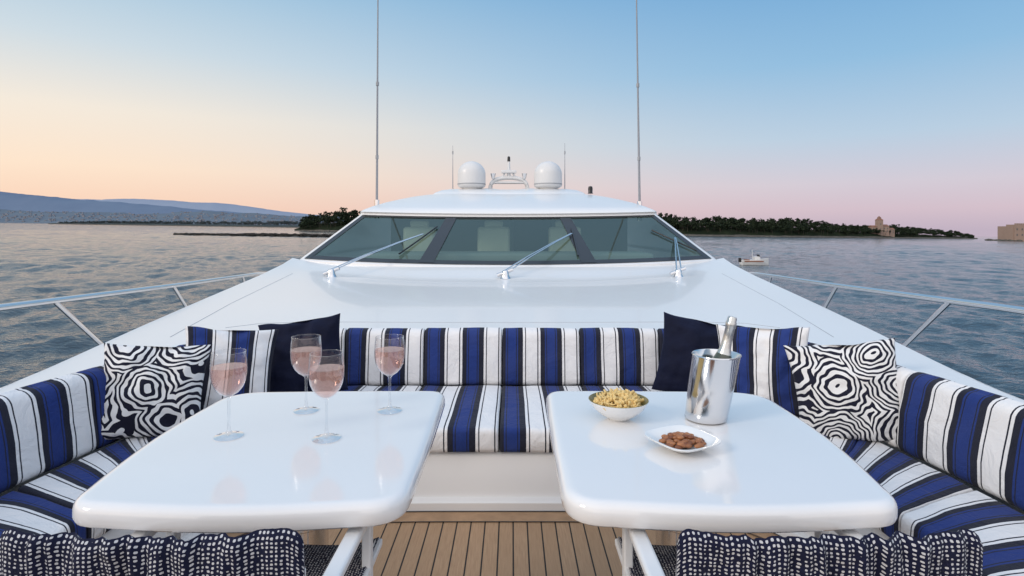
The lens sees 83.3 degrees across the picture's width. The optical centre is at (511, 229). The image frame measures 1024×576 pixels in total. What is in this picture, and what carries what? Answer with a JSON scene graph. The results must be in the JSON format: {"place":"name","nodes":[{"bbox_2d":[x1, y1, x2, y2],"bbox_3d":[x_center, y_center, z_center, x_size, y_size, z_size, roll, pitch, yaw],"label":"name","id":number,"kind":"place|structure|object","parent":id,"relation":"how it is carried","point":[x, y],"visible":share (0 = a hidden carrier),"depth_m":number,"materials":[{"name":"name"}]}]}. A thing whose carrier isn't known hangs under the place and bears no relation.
{"place":"outdoors","nodes":[
{"label":"outdoors","id":0,"kind":"place"},
{"bbox_2d":[0,191,239,213],"bbox_3d":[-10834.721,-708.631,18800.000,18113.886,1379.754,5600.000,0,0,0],"label":"mountain","id":1,"kind":"structure","parent":0,"point":[18,202],"depth_m":17353.89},
{"bbox_2d":[0,209,338,224],"bbox_3d":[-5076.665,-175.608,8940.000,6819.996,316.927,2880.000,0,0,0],"label":"coastal hill","id":2,"kind":"structure","parent":0,"point":[159,217],"depth_m":8006.93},
{"bbox_2d":[1,210,336,224],"bbox_3d":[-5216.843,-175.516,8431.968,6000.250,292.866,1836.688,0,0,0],"label":"coastal town","id":3,"kind":"object","parent":2,"relation":"on","point":[146,218],"visible":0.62,"depth_m":7960.52},
{"bbox_2d":[48,223,298,227],"bbox_3d":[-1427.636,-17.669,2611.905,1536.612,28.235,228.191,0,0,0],"label":"cape","id":4,"kind":"object","parent":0,"point":[232,225],"visible":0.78,"depth_m":2582.13,"materials":[{"name":"brown soil"}]},
{"bbox_2d":[58,220,343,224],"bbox_3d":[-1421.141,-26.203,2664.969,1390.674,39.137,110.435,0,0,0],"label":"distant tree line","id":5,"kind":"object","parent":4,"relation":"on","point":[235,223],"visible":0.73,"depth_m":2643.01,"materials":[{"name":"green plant"}]},
{"bbox_2d":[78,199,320,215],"bbox_3d":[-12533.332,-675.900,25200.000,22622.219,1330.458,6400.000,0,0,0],"label":"mountain","id":6,"kind":"structure","parent":0,"point":[215,206],"depth_m":24035.56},
{"bbox_2d":[294,222,347,231],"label":"headland","id":7,"kind":"structure","parent":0,"point":[336,227],"depth_m":641.49,"materials":[{"name":"green plant"}]},
{"bbox_2d":[298,207,360,228],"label":"pine wood","id":8,"kind":"object","parent":7,"relation":"on","point":[314,220],"visible":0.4,"depth_m":651.26,"materials":[{"name":"green plant"}]},
{"bbox_2d":[0,223,1023,399],"bbox_3d":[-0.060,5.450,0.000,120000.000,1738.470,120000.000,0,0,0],"label":"sea","id":9,"kind":"structure","parent":0,"point":[47,260],"depth_m":59.39,"materials":[{"name":"liquid"}]},
{"bbox_2d":[173,233,333,236],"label":"rocky jetty","id":10,"kind":"object","parent":9,"relation":"in","point":[275,234],"visible":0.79,"depth_m":280.19,"materials":[{"name":"grey stone"}]},
{"bbox_2d":[0,188,1023,514],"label":"yacht","id":11,"kind":"object","parent":9,"relation":"on","point":[476,242],"visible":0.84,"depth_m":6.37,"materials":[{"name":"white plastic"}]},
{"bbox_2d":[0,272,264,344],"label":"deck railing","id":12,"kind":"object","parent":11,"relation":"on","point":[56,301],"visible":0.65,"depth_m":3.89,"materials":[{"name":"silver metal"}]},
{"bbox_2d":[305,215,365,258],"bbox_3d":[-2.728,0.087,9.012,0.111,0.672,1.370,0,0,22],"label":"window frame side","id":13,"kind":"structure","parent":11,"relation":"in","point":[329,241],"depth_m":8.91,"materials":[{"name":"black metal"}]},
{"bbox_2d":[374,0,378,218],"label":"whip antenna","id":14,"kind":"object","parent":11,"relation":"attached to","point":[376,201],"visible":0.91,"depth_m":10.98,"materials":[{"name":"silver metal"}]},
{"bbox_2d":[323,226,437,276],"bbox_3d":[-1.696,0.268,7.989,0.178,0.649,2.112,0,0,35],"label":"windshield wiper","id":15,"kind":"object","parent":11,"relation":"on","point":[330,272],"visible":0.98,"depth_m":7.68,"materials":[{"name":"silver metal"}]},
{"bbox_2d":[457,161,485,188],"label":"satellite dome","id":16,"kind":"structure","parent":11,"relation":"on","point":[471,174],"depth_m":12.75,"materials":[{"name":"white plastic"}]},
{"bbox_2d":[240,522,759,575],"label":"teak deck","id":17,"kind":"structure","parent":11,"relation":"on","point":[494,549],"depth_m":2.35,"materials":[{"name":"brown wood"}]},
{"bbox_2d":[0,527,381,575],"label":"director chair","id":18,"kind":"object","parent":17,"relation":"on","point":[276,552],"visible":0.9,"depth_m":0.92,"materials":[{"name":"blue fabric"}]},
{"bbox_2d":[72,391,444,544],"bbox_3d":[-0.642,0.949,1.697,0.813,0.697,0.933,0,0,0],"label":"dining table","id":19,"kind":"object","parent":17,"relation":"on","point":[273,466],"visible":0.98,"depth_m":1.45,"materials":[{"name":"white plastic"}]},
{"bbox_2d":[210,348,247,437],"bbox_3d":[-0.820,0.476,1.668,0.099,0.246,0.099,0,0,0],"label":"wine glass","id":20,"kind":"object","parent":19,"relation":"on","point":[228,433],"visible":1,"depth_m":1.68,"materials":[{"name":"clear glass"}]},
{"bbox_2d":[290,334,321,411],"bbox_3d":[-0.680,0.476,1.903,0.099,0.246,0.099,0,0,0],"label":"wine glass","id":21,"kind":"object","parent":19,"relation":"on","point":[304,408],"visible":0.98,"depth_m":1.91,"materials":[{"name":"clear glass"}]},
{"bbox_2d":[308,351,344,441],"bbox_3d":[-0.531,0.476,1.649,0.099,0.246,0.099,0,0,0],"label":"wine glass","id":22,"kind":"object","parent":19,"relation":"on","point":[327,434],"visible":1,"depth_m":1.65,"materials":[{"name":"clear glass"}]},
{"bbox_2d":[374,334,404,410],"bbox_3d":[-0.404,0.476,1.903,0.099,0.246,0.099,0,0,0],"label":"wine glass","id":23,"kind":"object","parent":19,"relation":"on","point":[387,408],"visible":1,"depth_m":1.90,"materials":[{"name":"clear glass"}]},
{"bbox_2d":[220,511,781,537],"bbox_3d":[-0.060,1.296,1.561,2.625,0.002,2.182,0,0,0],"label":"teak margin board","id":24,"kind":"object","parent":17,"relation":"attached to","point":[485,516],"visible":0.26,"depth_m":2.60,"materials":[{"name":"brown wood"}]},
{"bbox_2d":[0,327,1023,575],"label":"lounge sofa","id":25,"kind":"object","parent":17,"relation":"on","point":[490,447],"visible":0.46,"depth_m":2.44,"materials":[{"name":"fabric"}]},
{"bbox_2d":[101,343,212,439],"bbox_3d":[-1.620,0.728,2.601,0.463,0.449,0.186,0,0,-20],"label":"swirl pillow","id":26,"kind":"object","parent":25,"relation":"on","point":[153,391],"visible":0.84,"depth_m":2.55,"materials":[{"name":"fabric"}]},
{"bbox_2d":[185,326,278,410],"bbox_3d":[-1.440,0.715,2.930,0.489,0.466,0.188,0,0,-28],"label":"striped pillow","id":27,"kind":"object","parent":25,"relation":"on","point":[227,371],"visible":0.62,"depth_m":2.90,"materials":[{"name":"fabric"}]},
{"bbox_2d":[258,313,347,391],"bbox_3d":[-1.160,0.710,3.200,0.475,0.462,0.205,0,0,-19],"label":"navy pillow","id":28,"kind":"object","parent":25,"relation":"on","point":[327,374],"visible":0.78,"depth_m":3.15,"materials":[{"name":"fabric"}]},
{"bbox_2d":[652,312,743,391],"bbox_3d":[1.040,0.715,3.200,0.501,0.486,0.201,0,0,21],"label":"navy pillow","id":29,"kind":"object","parent":25,"relation":"on","point":[683,338],"visible":0.54,"depth_m":3.18,"materials":[{"name":"fabric"}]},
{"bbox_2d":[716,324,809,415],"bbox_3d":[1.268,0.710,2.927,0.476,0.453,0.189,0,0,34],"label":"striped pillow","id":30,"kind":"object","parent":25,"relation":"on","point":[764,370],"visible":0.6,"depth_m":2.87,"materials":[{"name":"fabric"}]},
{"bbox_2d":[783,338,898,440],"bbox_3d":[1.500,0.725,2.580,0.510,0.490,0.189,0,0,22],"label":"swirl pillow","id":31,"kind":"object","parent":25,"relation":"on","point":[846,391],"visible":0.91,"depth_m":2.53,"materials":[{"name":"fabric"}]},
{"bbox_2d":[546,391,897,545],"bbox_3d":[0.522,0.949,1.697,0.813,0.697,0.933,0,0,0],"label":"dining table","id":32,"kind":"object","parent":17,"relation":"on","point":[765,465],"visible":0.91,"depth_m":1.41,"materials":[{"name":"white plastic"}]},
{"bbox_2d":[588,388,648,421],"bbox_3d":[0.338,0.555,1.830,0.189,0.090,0.189,0,0,0],"label":"snack bowl","id":33,"kind":"object","parent":32,"relation":"on","point":[618,405],"visible":1,"depth_m":1.78,"materials":[{"name":"white ceramic"}]},
{"bbox_2d":[645,425,720,453],"bbox_3d":[0.468,0.581,1.585,0.173,0.038,0.173,0,0,-28],"label":"nut dish","id":34,"kind":"object","parent":32,"relation":"on","point":[683,439],"visible":1,"depth_m":1.58,"materials":[{"name":"white ceramic"}]},
{"bbox_2d":[685,349,741,424],"bbox_3d":[0.635,0.495,1.823,0.172,0.205,0.149,0,0,0],"label":"wine cooler","id":35,"kind":"object","parent":32,"relation":"on","point":[711,385],"visible":0.95,"depth_m":1.77,"materials":[{"name":"silver metal"}]},
{"bbox_2d":[712,316,736,358],"bbox_3d":[0.653,0.426,1.823,0.116,0.306,0.076,0,0,0],"label":"wine bottle","id":36,"kind":"object","parent":35,"relation":"in","point":[723,351],"visible":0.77,"depth_m":1.81,"materials":[{"name":"silver glass"}]},
{"bbox_2d":[615,528,982,575],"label":"director chair","id":37,"kind":"object","parent":17,"relation":"on","point":[851,552],"visible":0.89,"depth_m":0.92,"materials":[{"name":"blue fabric"}]},
{"bbox_2d":[305,255,710,264],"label":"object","id":38,"kind":"structure","parent":11,"relation":"in","point":[314,257],"depth_m":7.86,"materials":[{"name":"white metal"}]},
{"bbox_2d":[488,156,528,188],"bbox_3d":[-0.072,-1.253,12.967,0.930,0.813,0.155,0,0,0],"label":"radar mast","id":39,"kind":"object","parent":11,"relation":"on","point":[497,180],"visible":0.9,"depth_m":12.97,"materials":[{"name":"white metal"}]},
{"bbox_2d":[365,215,651,218],"bbox_3d":[-0.060,-0.212,9.415,4.912,0.073,0.474,0,0,0],"label":"window frame top","id":40,"kind":"structure","parent":11,"relation":"in","point":[366,215],"depth_m":9.33,"materials":[{"name":"black rubber"}]},
{"bbox_2d":[514,218,551,250],"bbox_3d":[0.440,0.200,12.150,0.800,1.100,0.040,0,0,0],"label":"cabin doorway","id":41,"kind":"structure","parent":11,"relation":"in","point":[529,234],"depth_m":12.13,"materials":[{"name":"grey glass"}]},
{"bbox_2d":[497,228,578,278],"bbox_3d":[0.557,0.284,7.783,0.484,0.626,2.142,0,0,31],"label":"windshield wiper","id":42,"kind":"object","parent":11,"relation":"on","point":[503,274],"visible":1,"depth_m":7.42,"materials":[{"name":"silver metal"}]},
{"bbox_2d":[534,161,561,188],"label":"satellite dome","id":43,"kind":"structure","parent":11,"relation":"on","point":[547,174],"depth_m":12.75,"materials":[{"name":"white plastic"}]},
{"bbox_2d":[588,186,592,193],"bbox_3d":[1.674,-0.850,12.300,0.120,0.160,0.120,0,0,0],"label":"deck camera","id":44,"kind":"object","parent":11,"relation":"on","point":[590,189],"visible":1,"depth_m":12.26,"materials":[{"name":"black plastic"}]},
{"bbox_2d":[636,0,641,220],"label":"whip antenna","id":45,"kind":"object","parent":11,"relation":"on","point":[639,201],"visible":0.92,"depth_m":10.99,"materials":[{"name":"silver metal"}]},
{"bbox_2d":[651,230,696,276],"bbox_3d":[2.377,0.296,8.049,0.614,0.598,1.884,0,0,7],"label":"windshield wiper","id":46,"kind":"object","parent":11,"relation":"on","point":[677,273],"visible":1,"depth_m":7.63,"materials":[{"name":"silver metal"}]},
{"bbox_2d":[650,215,710,258],"bbox_3d":[2.608,0.087,9.012,0.111,0.672,1.370,0,0,-22],"label":"window frame side","id":47,"kind":"structure","parent":11,"relation":"in","point":[677,234],"depth_m":8.93,"materials":[{"name":"black metal"}]},
{"bbox_2d":[749,272,1023,346],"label":"deck railing","id":48,"kind":"object","parent":11,"relation":"on","point":[947,301],"visible":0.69,"depth_m":3.81,"materials":[{"name":"silver metal"}]},
{"bbox_2d":[738,252,768,264],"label":"motorboat","id":49,"kind":"object","parent":9,"relation":"on","point":[755,260],"visible":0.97,"depth_m":90.51,"materials":[{"name":"white plastic"}]},
{"bbox_2d":[984,239,1022,240],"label":"fort rocks","id":50,"kind":"object","parent":9,"relation":"in","point":[1001,240],"visible":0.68,"depth_m":691.16,"materials":[{"name":"grey stone"}]},
{"bbox_2d":[998,223,1023,240],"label":"stone fort","id":51,"kind":"structure","parent":9,"relation":"in","point":[1015,231],"depth_m":689.77,"materials":[{"name":"beige stone"}]},
{"bbox_2d":[0,0,1023,236],"label":"sky","id":52,"kind":"structure","parent":0,"point":[910,113],"materials":[{"name":"blue"}]},
{"bbox_2d":[673,226,977,238],"bbox_3d":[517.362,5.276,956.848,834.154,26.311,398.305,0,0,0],"label":"island","id":53,"kind":"structure","parent":0,"point":[713,231],"depth_m":810.35,"materials":[{"name":"green plant"}]},
{"bbox_2d":[658,213,974,237],"bbox_3d":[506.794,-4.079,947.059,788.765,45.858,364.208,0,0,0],"label":"pine wood","id":54,"kind":"object","parent":53,"relation":"on","point":[781,224],"visible":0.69,"depth_m":837.21,"materials":[{"name":"green plant"}]},
{"bbox_2d":[868,216,894,236],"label":"abbey","id":55,"kind":"structure","parent":53,"relation":"on","point":[880,225],"depth_m":924.00,"materials":[{"name":"stone"}]}
]}

